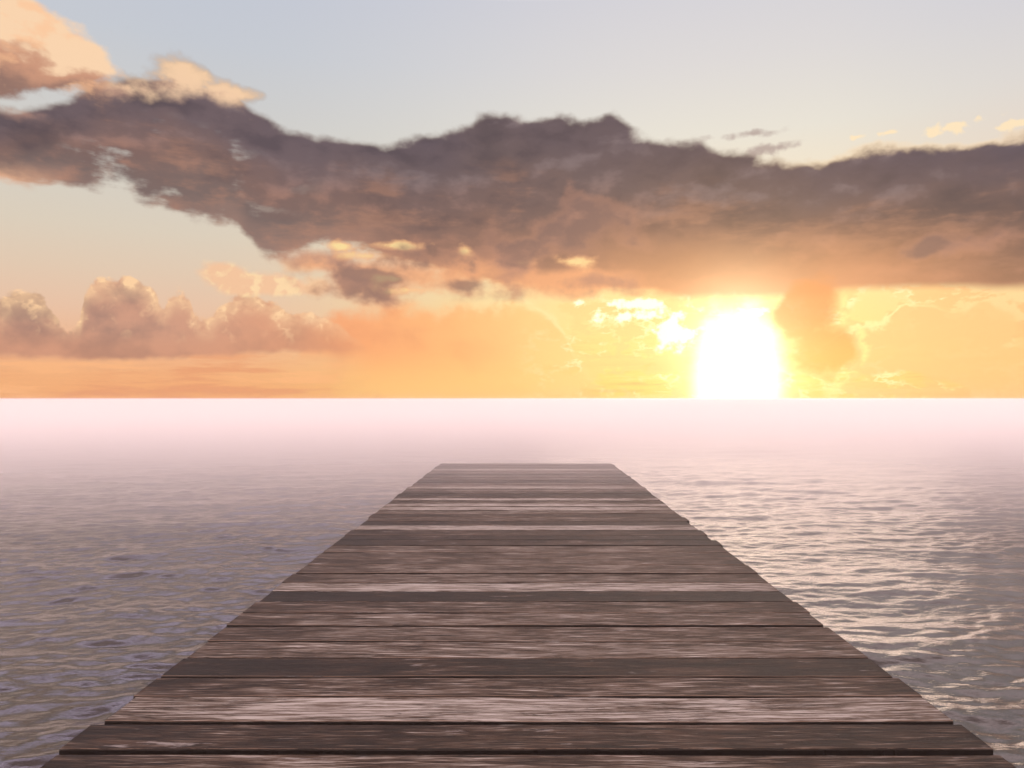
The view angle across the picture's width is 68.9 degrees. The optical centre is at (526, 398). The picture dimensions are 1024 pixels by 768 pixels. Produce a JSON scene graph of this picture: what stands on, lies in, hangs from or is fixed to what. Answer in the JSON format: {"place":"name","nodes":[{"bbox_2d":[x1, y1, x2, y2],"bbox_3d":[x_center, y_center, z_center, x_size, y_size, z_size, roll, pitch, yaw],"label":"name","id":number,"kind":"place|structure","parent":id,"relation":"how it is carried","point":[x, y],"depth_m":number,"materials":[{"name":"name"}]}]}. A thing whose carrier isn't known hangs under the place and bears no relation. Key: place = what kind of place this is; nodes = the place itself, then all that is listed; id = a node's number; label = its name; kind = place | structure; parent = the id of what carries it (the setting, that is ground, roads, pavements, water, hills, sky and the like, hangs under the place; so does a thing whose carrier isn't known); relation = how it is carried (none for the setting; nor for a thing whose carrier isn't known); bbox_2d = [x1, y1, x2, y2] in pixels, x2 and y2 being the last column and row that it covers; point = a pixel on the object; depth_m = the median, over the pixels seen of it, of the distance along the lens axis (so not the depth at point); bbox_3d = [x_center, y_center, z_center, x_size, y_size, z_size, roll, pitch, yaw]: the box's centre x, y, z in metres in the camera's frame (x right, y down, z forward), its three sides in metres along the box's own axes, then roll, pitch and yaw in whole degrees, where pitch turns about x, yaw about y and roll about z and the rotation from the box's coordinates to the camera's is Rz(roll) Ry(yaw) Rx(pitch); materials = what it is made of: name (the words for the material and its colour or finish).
{"place":"outdoors","nodes":[
{"label":"outdoors","id":0,"kind":"place"},
{"bbox_2d":[0,399,1023,767],"bbox_3d":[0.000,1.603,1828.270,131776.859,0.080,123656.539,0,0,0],"label":"sea","id":1,"kind":"structure","parent":0,"point":[144,543],"depth_m":10.89,"materials":[{"name":"grey liquid"}]},
{"bbox_2d":[40,463,1015,767],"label":"pier","id":2,"kind":"structure","parent":1,"relation":"in","point":[536,615],"depth_m":3.24,"materials":[{"name":"brown wood"}]},
{"bbox_2d":[0,0,1023,398],"label":"sky","id":3,"kind":"structure","parent":0,"point":[200,199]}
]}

